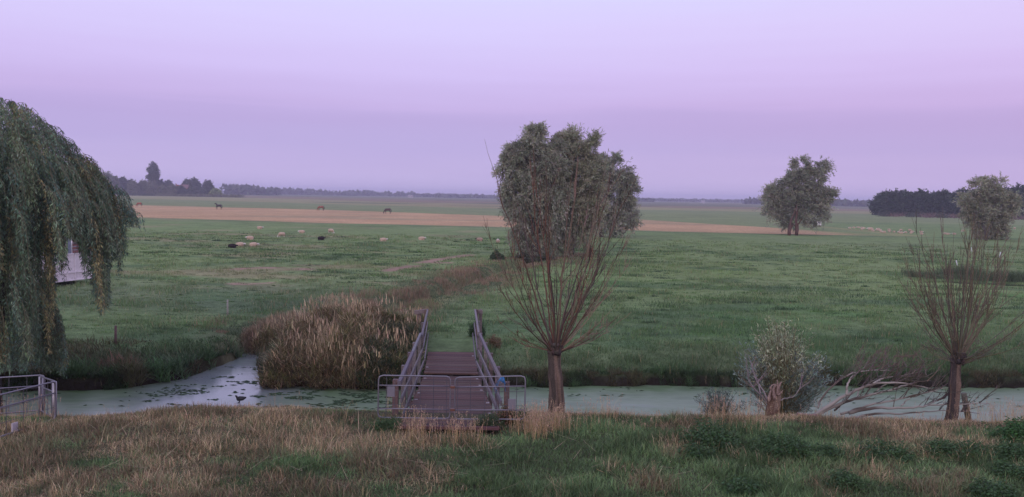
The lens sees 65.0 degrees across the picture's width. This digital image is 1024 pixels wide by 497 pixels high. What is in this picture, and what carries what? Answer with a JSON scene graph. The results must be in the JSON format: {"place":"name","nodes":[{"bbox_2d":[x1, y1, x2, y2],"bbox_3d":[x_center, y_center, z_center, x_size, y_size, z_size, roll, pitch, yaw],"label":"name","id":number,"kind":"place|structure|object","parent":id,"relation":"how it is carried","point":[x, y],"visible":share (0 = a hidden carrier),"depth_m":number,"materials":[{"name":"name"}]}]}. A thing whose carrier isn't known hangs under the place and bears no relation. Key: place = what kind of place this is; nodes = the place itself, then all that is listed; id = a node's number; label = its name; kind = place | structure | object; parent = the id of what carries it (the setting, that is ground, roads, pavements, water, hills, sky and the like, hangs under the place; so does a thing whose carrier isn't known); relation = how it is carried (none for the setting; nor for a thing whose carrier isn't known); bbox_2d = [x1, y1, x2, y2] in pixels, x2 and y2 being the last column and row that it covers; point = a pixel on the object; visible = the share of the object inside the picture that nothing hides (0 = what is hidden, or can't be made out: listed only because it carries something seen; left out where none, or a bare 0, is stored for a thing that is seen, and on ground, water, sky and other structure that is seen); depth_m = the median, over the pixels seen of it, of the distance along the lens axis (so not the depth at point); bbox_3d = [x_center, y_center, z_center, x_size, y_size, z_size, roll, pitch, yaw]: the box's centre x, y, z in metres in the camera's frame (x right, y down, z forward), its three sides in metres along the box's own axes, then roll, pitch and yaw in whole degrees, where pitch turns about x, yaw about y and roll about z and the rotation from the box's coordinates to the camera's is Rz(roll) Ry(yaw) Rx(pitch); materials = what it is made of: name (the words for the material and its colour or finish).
{"place":"outdoors","nodes":[
{"label":"outdoors","id":0,"kind":"place"},
{"bbox_2d":[0,192,1023,496],"bbox_3d":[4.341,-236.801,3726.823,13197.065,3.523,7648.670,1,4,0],"label":"ground","id":1,"kind":"structure","parent":0,"point":[746,226],"depth_m":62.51,"materials":[{"name":"green plant"}]},
{"bbox_2d":[0,374,44,413],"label":"pen gate","id":2,"kind":"structure","parent":1,"relation":"on","point":[19,387],"depth_m":19.49,"materials":[{"name":"metal"}]},
{"bbox_2d":[0,381,55,436],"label":"pen gate","id":3,"kind":"structure","parent":1,"relation":"on","point":[14,425],"depth_m":16.61,"materials":[{"name":"metal"}]},
{"bbox_2d":[38,376,42,415],"bbox_3d":[-11.451,3.605,19.540,0.120,1.003,0.109,3,4,22],"label":"pen post","id":4,"kind":"object","parent":1,"relation":"on","point":[39,395],"visible":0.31,"depth_m":19.50,"materials":[{"name":"metal"}]},
{"bbox_2d":[40,376,55,416],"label":"pen gate","id":5,"kind":"structure","parent":1,"relation":"on","point":[44,388],"depth_m":18.85,"materials":[{"name":"metal"}]},
{"bbox_2d":[9,239,91,282],"bbox_3d":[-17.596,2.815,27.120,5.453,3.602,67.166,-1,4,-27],"label":"barn","id":6,"kind":"object","parent":1,"relation":"on","point":[76,271],"visible":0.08,"depth_m":55.29,"materials":[{"name":"grey wood"}]},
{"bbox_2d":[52,381,56,417],"bbox_3d":[-10.175,3.462,17.876,0.110,1.016,0.100,0,4,-22],"label":"pen post","id":7,"kind":"object","parent":1,"relation":"on","point":[53,399],"visible":0.48,"depth_m":17.84,"materials":[{"name":"metal"}]},
{"bbox_2d":[0,97,145,412],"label":"weeping willow","id":8,"kind":"object","parent":1,"relation":"on","point":[77,204],"visible":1,"depth_m":23.20,"materials":[{"name":"green plant"}]},
{"bbox_2d":[104,171,114,178],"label":"farm tree","id":9,"kind":"object","parent":1,"relation":"on","point":[107,174],"visible":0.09,"depth_m":905.28,"materials":[{"name":"green plant"}]},
{"bbox_2d":[86,352,140,367],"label":"sedge tuft","id":10,"kind":"object","parent":1,"relation":"on","point":[121,357],"visible":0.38,"depth_m":31.01,"materials":[{"name":"green plant"}]},
{"bbox_2d":[108,175,121,194],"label":"farm tree","id":11,"kind":"object","parent":1,"relation":"on","point":[115,181],"visible":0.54,"depth_m":885.72,"materials":[{"name":"green plant"}]},
{"bbox_2d":[114,325,116,344],"bbox_3d":[-16.887,3.858,34.245,0.120,1.157,0.107,1,4,0],"label":"fence post","id":12,"kind":"object","parent":1,"relation":"on","point":[115,331],"visible":0.6,"depth_m":34.19,"materials":[{"name":"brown wood"}]},
{"bbox_2d":[119,175,127,193],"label":"farm tree","id":13,"kind":"object","parent":1,"relation":"on","point":[123,182],"visible":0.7,"depth_m":894.77,"materials":[{"name":"green plant"}]},
{"bbox_2d":[126,179,140,193],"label":"farm tree","id":14,"kind":"object","parent":1,"relation":"on","point":[132,186],"visible":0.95,"depth_m":865.17,"materials":[{"name":"green plant"}]},
{"bbox_2d":[139,179,147,193],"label":"farm tree","id":15,"kind":"object","parent":1,"relation":"on","point":[143,184],"visible":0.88,"depth_m":874.64,"materials":[{"name":"green plant"}]},
{"bbox_2d":[146,181,157,193],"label":"farm tree","id":16,"kind":"object","parent":1,"relation":"on","point":[151,186],"visible":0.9,"depth_m":870.18,"materials":[{"name":"green plant"}]},
{"bbox_2d":[145,161,160,183],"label":"poplar tree","id":17,"kind":"object","parent":1,"relation":"on","point":[152,170],"visible":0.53,"depth_m":882.58,"materials":[{"name":"green plant"}]},
{"bbox_2d":[136,352,181,383],"bbox_3d":[-13.635,4.895,30.962,2.206,2.140,1.793,3,4,33],"label":"sedge tuft","id":18,"kind":"object","parent":1,"relation":"on","point":[158,367],"visible":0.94,"depth_m":30.93,"materials":[{"name":"green plant"}]},
{"bbox_2d":[156,184,167,193],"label":"farm bush","id":19,"kind":"object","parent":1,"relation":"on","point":[161,189],"visible":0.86,"depth_m":850.36,"materials":[{"name":"green plant"}]},
{"bbox_2d":[163,179,172,186],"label":"farm tree","id":20,"kind":"object","parent":1,"relation":"on","point":[167,182],"visible":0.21,"depth_m":890.29,"materials":[{"name":"green plant"}]},
{"bbox_2d":[166,183,177,194],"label":"farm bush","id":21,"kind":"object","parent":1,"relation":"on","point":[172,188],"visible":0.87,"depth_m":853.03,"materials":[{"name":"green plant"}]},
{"bbox_2d":[153,351,201,378],"bbox_3d":[-12.980,4.940,31.602,2.274,1.991,1.607,1,4,0],"label":"sedge tuft","id":22,"kind":"object","parent":1,"relation":"on","point":[179,370],"visible":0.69,"depth_m":31.49,"materials":[{"name":"green plant"}]},
{"bbox_2d":[176,185,185,195],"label":"farm bush","id":23,"kind":"object","parent":1,"relation":"on","point":[181,188],"visible":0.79,"depth_m":855.63,"materials":[{"name":"green plant"}]},
{"bbox_2d":[168,347,203,373],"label":"sedge tuft","id":24,"kind":"object","parent":1,"relation":"on","point":[186,357],"visible":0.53,"depth_m":32.26,"materials":[{"name":"green plant"}]},
{"bbox_2d":[129,193,245,197],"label":"field hedge","id":25,"kind":"object","parent":1,"relation":"on","point":[193,195],"visible":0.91,"depth_m":832.78,"materials":[{"name":"green plant"}]},
{"bbox_2d":[184,186,201,195],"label":"farm bush","id":26,"kind":"object","parent":1,"relation":"on","point":[192,190],"visible":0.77,"depth_m":855.47,"materials":[{"name":"green plant"}]},
{"bbox_2d":[185,177,201,187],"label":"farm tree","id":27,"kind":"object","parent":1,"relation":"on","point":[194,182],"visible":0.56,"depth_m":889.36,"materials":[{"name":"green plant"}]},
{"bbox_2d":[188,341,218,369],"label":"sedge tuft","id":28,"kind":"object","parent":1,"relation":"on","point":[211,363],"visible":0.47,"depth_m":33.31,"materials":[{"name":"green plant"}]},
{"bbox_2d":[199,187,207,196],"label":"farm bush","id":29,"kind":"object","parent":1,"relation":"on","point":[204,191],"visible":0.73,"depth_m":861.13,"materials":[{"name":"green plant"}]},
{"bbox_2d":[202,179,213,193],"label":"farm tree","id":30,"kind":"object","parent":1,"relation":"on","point":[208,185],"visible":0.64,"depth_m":880.18,"materials":[{"name":"green plant"}]},
{"bbox_2d":[208,187,222,196],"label":"farm bush","id":31,"kind":"object","parent":1,"relation":"on","point":[216,191],"visible":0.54,"depth_m":845.30,"materials":[{"name":"green plant"}]},
{"bbox_2d":[228,244,237,247],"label":"sheep","id":32,"kind":"object","parent":1,"relation":"on","point":[232,245],"visible":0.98,"depth_m":93.33},
{"bbox_2d":[216,334,249,358],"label":"sedge tuft","id":33,"kind":"object","parent":1,"relation":"on","point":[236,350],"visible":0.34,"depth_m":35.84,"materials":[{"name":"green plant"}]},
{"bbox_2d":[249,242,259,246],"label":"sheep","id":34,"kind":"object","parent":1,"relation":"on","point":[251,244],"visible":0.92,"depth_m":96.59},
{"bbox_2d":[247,292,431,390],"bbox_3d":[-7.723,3.608,34.493,9.101,3.023,9.781,1,4,0],"label":"reed bed","id":35,"kind":"object","parent":1,"relation":"on","point":[358,333],"visible":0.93,"depth_m":32.19,"materials":[{"name":"beige plant"}]},
{"bbox_2d":[368,412,406,431],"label":"leafy weed","id":36,"kind":"object","parent":1,"relation":"on","point":[389,423],"visible":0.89,"depth_m":16.18,"materials":[{"name":"green plant"}]},
{"bbox_2d":[392,309,509,430],"bbox_3d":[-2.274,4.423,26.771,3.172,4.403,21.672,1,4,-4],"label":"footbridge","id":37,"kind":"object","parent":1,"relation":"on","point":[452,365],"visible":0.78,"depth_m":23.74,"materials":[{"name":"brown wood"}]},
{"bbox_2d":[377,375,450,418],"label":"field gate","id":38,"kind":"structure","parent":37,"relation":"attached to","point":[390,390],"depth_m":16.62,"materials":[{"name":"metal"}]},
{"bbox_2d":[454,375,525,419],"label":"field gate","id":39,"kind":"structure","parent":37,"relation":"attached to","point":[511,402],"depth_m":16.62,"materials":[{"name":"metal"}]},
{"bbox_2d":[494,377,505,392],"bbox_3d":[-0.255,2.910,17.197,0.253,0.350,0.192,1,4,0],"label":"rope","id":40,"kind":"object","parent":37,"relation":"attached to","point":[502,379],"visible":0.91,"depth_m":17.13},
{"bbox_2d":[35,183,871,206],"bbox_3d":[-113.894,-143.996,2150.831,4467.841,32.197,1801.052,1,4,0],"label":"distant treeline","id":41,"kind":"object","parent":1,"relation":"on","point":[241,189],"visible":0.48,"depth_m":1893.01,"materials":[{"name":"green plant"}]},
{"bbox_2d":[467,321,486,336],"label":"plant","id":42,"kind":"object","parent":1,"relation":"on","point":[471,329],"visible":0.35,"depth_m":37.81,"materials":[{"name":"green plant"}]},
{"bbox_2d":[471,410,505,431],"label":"leafy weed","id":43,"kind":"object","parent":1,"relation":"on","point":[487,422],"visible":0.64,"depth_m":16.30,"materials":[{"name":"green plant"}]},
{"bbox_2d":[486,333,502,348],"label":"dry weed","id":44,"kind":"object","parent":1,"relation":"on","point":[493,340],"visible":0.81,"depth_m":35.05,"materials":[{"name":"brown plant"}]},
{"bbox_2d":[489,249,504,259],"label":"meadow bush","id":45,"kind":"object","parent":1,"relation":"on","point":[492,256],"visible":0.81,"depth_m":83.54,"materials":[{"name":"green plant"}]},
{"bbox_2d":[497,402,518,424],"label":"dock plant","id":46,"kind":"object","parent":1,"relation":"on","point":[505,416],"visible":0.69,"depth_m":16.80,"materials":[{"name":"green plant"}]},
{"bbox_2d":[0,388,1023,496],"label":"bank sward","id":47,"kind":"structure","parent":1,"relation":"on","point":[179,413],"depth_m":14.60,"materials":[{"name":"green plant"}]},
{"bbox_2d":[2,252,1023,391],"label":"bank grass","id":48,"kind":"structure","parent":1,"relation":"on","point":[133,371],"depth_m":33.87,"materials":[{"name":"green plant"}]},
{"bbox_2d":[505,407,535,423],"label":"leafy weed","id":49,"kind":"object","parent":1,"relation":"on","point":[519,413],"visible":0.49,"depth_m":16.94,"materials":[{"name":"green plant"}]},
{"bbox_2d":[514,251,553,263],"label":"meadow bush","id":50,"kind":"object","parent":1,"relation":"on","point":[527,258],"visible":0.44,"depth_m":84.46,"materials":[{"name":"green plant"}]},
{"bbox_2d":[491,119,579,257],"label":"willow tree","id":51,"kind":"object","parent":1,"relation":"on","point":[519,157],"visible":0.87,"depth_m":85.16,"materials":[{"name":"green plant"}]},
{"bbox_2d":[484,142,638,412],"bbox_3d":[1.102,0.947,19.534,3.760,7.030,3.463,1,4,0],"label":"pollard willow","id":52,"kind":"object","parent":1,"relation":"on","point":[556,343],"visible":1,"depth_m":19.39,"materials":[{"name":"brown plant"}]},
{"bbox_2d":[542,122,610,257],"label":"willow tree","id":53,"kind":"object","parent":1,"relation":"on","point":[590,169],"visible":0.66,"depth_m":87.13,"materials":[{"name":"green plant"}]},
{"bbox_2d":[595,148,644,237],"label":"willow tree","id":54,"kind":"object","parent":1,"relation":"on","point":[627,218],"visible":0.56,"depth_m":134.35,"materials":[{"name":"green plant"}]},
{"bbox_2d":[677,441,721,460],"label":"nettle clump","id":55,"kind":"object","parent":1,"relation":"on","point":[700,452],"visible":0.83,"depth_m":14.68,"materials":[{"name":"green plant"}]},
{"bbox_2d":[674,415,741,452],"bbox_3d":[3.824,3.591,15.488,1.332,0.588,1.022,1,4,0],"label":"nettle clump","id":56,"kind":"object","parent":1,"relation":"on","point":[706,437],"visible":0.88,"depth_m":15.39,"materials":[{"name":"green plant"}]},
{"bbox_2d":[693,386,747,414],"bbox_3d":[5.134,3.867,20.082,1.374,1.046,1.232,-2,5,-37],"label":"willow shrub","id":57,"kind":"object","parent":1,"relation":"on","point":[721,405],"visible":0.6,"depth_m":19.87,"materials":[{"name":"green plant"}]},
{"bbox_2d":[716,474,769,496],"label":"nettle clump","id":58,"kind":"object","parent":1,"relation":"on","point":[736,485],"visible":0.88,"depth_m":13.03,"materials":[{"name":"green plant"}]},
{"bbox_2d":[740,350,814,415],"bbox_3d":[6.532,3.429,19.751,1.915,1.706,1.076,2,4,8],"label":"broken stump","id":59,"kind":"object","parent":1,"relation":"on","point":[774,391],"visible":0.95,"depth_m":19.40,"materials":[{"name":"brown wood"}]},
{"bbox_2d":[744,430,823,460],"bbox_3d":[5.089,3.702,15.150,1.346,0.494,0.912,1,4,0],"label":"nettle clump","id":60,"kind":"object","parent":1,"relation":"on","point":[790,446],"visible":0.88,"depth_m":14.99,"materials":[{"name":"green plant"}]},
{"bbox_2d":[732,315,840,414],"bbox_3d":[7.380,3.234,21.702,3.132,3.059,2.684,1,4,0],"label":"willow bush","id":61,"kind":"object","parent":1,"relation":"on","point":[784,363],"visible":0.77,"depth_m":21.18,"materials":[{"name":"green plant"}]},
{"bbox_2d":[753,154,841,235],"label":"willow tree","id":62,"kind":"object","parent":1,"relation":"on","point":[804,195],"visible":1,"depth_m":157.98,"materials":[{"name":"green plant"}]},
{"bbox_2d":[812,442,847,459],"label":"nettle clump","id":63,"kind":"object","parent":1,"relation":"on","point":[828,449],"visible":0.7,"depth_m":14.96,"materials":[{"name":"green plant"}]},
{"bbox_2d":[815,467,868,491],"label":"nettle clump","id":64,"kind":"object","parent":1,"relation":"on","point":[846,478],"visible":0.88,"depth_m":13.32,"materials":[{"name":"green plant"}]},
{"bbox_2d":[844,437,915,463],"bbox_3d":[6.944,3.809,15.091,1.270,0.396,0.864,1,4,0],"label":"nettle clump","id":65,"kind":"object","parent":1,"relation":"on","point":[893,450],"visible":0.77,"depth_m":15.00,"materials":[{"name":"green plant"}]},
{"bbox_2d":[867,188,897,214],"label":"tree","id":66,"kind":"object","parent":1,"relation":"on","point":[880,202],"visible":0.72,"depth_m":426.68,"materials":[{"name":"green plant"}]},
{"bbox_2d":[884,188,911,215],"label":"tree","id":67,"kind":"object","parent":1,"relation":"on","point":[898,196],"visible":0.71,"depth_m":422.54,"materials":[{"name":"green plant"}]},
{"bbox_2d":[792,339,1005,418],"bbox_3d":[9.434,3.195,20.313,5.355,2.118,2.788,1,4,0],"label":"fallen willow","id":68,"kind":"object","parent":1,"relation":"on","point":[847,395],"visible":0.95,"depth_m":19.99,"materials":[{"name":"grey wood"}]},
{"bbox_2d":[898,192,921,214],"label":"tree","id":69,"kind":"object","parent":1,"relation":"on","point":[908,208],"visible":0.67,"depth_m":419.74,"materials":[{"name":"green plant"}]},
{"bbox_2d":[910,188,930,214],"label":"tree","id":70,"kind":"object","parent":1,"relation":"on","point":[922,196],"visible":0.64,"depth_m":416.89,"materials":[{"name":"green plant"}]},
{"bbox_2d":[921,191,938,216],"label":"tree","id":71,"kind":"object","parent":1,"relation":"on","point":[928,208],"visible":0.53,"depth_m":413.34,"materials":[{"name":"green plant"}]},
{"bbox_2d":[913,437,963,457],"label":"nettle clump","id":72,"kind":"object","parent":1,"relation":"on","point":[943,446],"visible":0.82,"depth_m":15.25,"materials":[{"name":"green plant"}]},
{"bbox_2d":[930,188,955,215],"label":"tree","id":73,"kind":"object","parent":1,"relation":"on","point":[942,194],"visible":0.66,"depth_m":410.74,"materials":[{"name":"green plant"}]},
{"bbox_2d":[939,192,958,215],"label":"tree","id":74,"kind":"object","parent":1,"relation":"on","point":[952,209],"visible":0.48,"depth_m":407.93,"materials":[{"name":"green plant"}]},
{"bbox_2d":[877,211,1023,219],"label":"wood undergrowth","id":75,"kind":"object","parent":1,"relation":"on","point":[933,215],"visible":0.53,"depth_m":387.05,"materials":[{"name":"green plant"}]},
{"bbox_2d":[948,187,971,213],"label":"tree","id":76,"kind":"object","parent":1,"relation":"on","point":[956,191],"visible":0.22,"depth_m":406.40,"materials":[{"name":"green plant"}]},
{"bbox_2d":[898,205,1023,421],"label":"pollard willow","id":77,"kind":"object","parent":1,"relation":"on","point":[958,358],"visible":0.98,"depth_m":19.59,"materials":[{"name":"brown plant"}]},
{"bbox_2d":[961,392,971,420],"bbox_3d":[11.811,4.126,20.901,0.313,0.766,0.146,1,4,0],"label":"fence post","id":78,"kind":"object","parent":1,"relation":"on","point":[963,394],"visible":0.57,"depth_m":20.84,"materials":[{"name":"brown wood"}]},
{"bbox_2d":[949,439,1002,458],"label":"nettle clump","id":79,"kind":"object","parent":1,"relation":"on","point":[968,445],"visible":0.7,"depth_m":15.36,"materials":[{"name":"green plant"}]},
{"bbox_2d":[952,170,1023,240],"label":"willow tree","id":80,"kind":"object","parent":1,"relation":"on","point":[987,195],"visible":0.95,"depth_m":152.47,"materials":[{"name":"green plant"}]},
{"bbox_2d":[960,477,1022,496],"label":"nettle clump","id":81,"kind":"object","parent":1,"relation":"on","point":[985,488],"visible":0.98,"depth_m":13.00,"materials":[{"name":"green plant"}]},
{"bbox_2d":[981,416,1023,442],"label":"nettle clump","id":82,"kind":"object","parent":1,"relation":"on","point":[1015,429],"visible":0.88,"depth_m":16.20,"materials":[{"name":"green plant"}]},
{"bbox_2d":[983,456,1023,480],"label":"nettle clump","id":83,"kind":"object","parent":1,"relation":"on","point":[1008,467],"visible":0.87,"depth_m":14.12,"materials":[{"name":"green plant"}]},
{"bbox_2d":[985,434,1023,462],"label":"nettle clump","id":84,"kind":"object","parent":1,"relation":"on","point":[1011,450],"visible":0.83,"depth_m":14.93,"materials":[{"name":"green plant"}]},
{"bbox_2d":[1006,182,1023,216],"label":"tree","id":85,"kind":"object","parent":1,"relation":"on","point":[1016,188],"visible":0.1,"depth_m":393.55,"materials":[{"name":"green plant"}]},
{"bbox_2d":[1013,186,1023,216],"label":"tree","id":86,"kind":"object","parent":1,"relation":"on","point":[1022,189],"visible":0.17,"depth_m":391.20,"materials":[{"name":"green plant"}]},
{"bbox_2d":[0,0,1023,200],"label":"sky","id":87,"kind":"structure","parent":0,"point":[708,99],"materials":[{"name":"purple"}]},
{"bbox_2d":[2,350,1023,421],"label":"ditch water","id":88,"kind":"structure","parent":0,"point":[661,398],"depth_m":29.44,"materials":[{"name":"grey liquid"}]},
{"bbox_2d":[235,395,245,401],"bbox_3d":[-9.522,5.272,28.146,0.438,0.266,0.167,1,4,0],"label":"moorhen","id":89,"kind":"object","parent":88,"relation":"on","point":[240,398],"visible":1,"depth_m":28.09,"materials":[{"name":"black"}]},
{"bbox_2d":[2,366,998,408],"bbox_3d":[2.024,5.435,30.663,43.648,0.026,6.544,1,4,0],"label":"floating weed","id":90,"kind":"object","parent":88,"relation":"on","point":[339,402],"visible":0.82,"depth_m":29.27,"materials":[{"name":"duckweed"},{"name":"floating leaves"}]}
]}

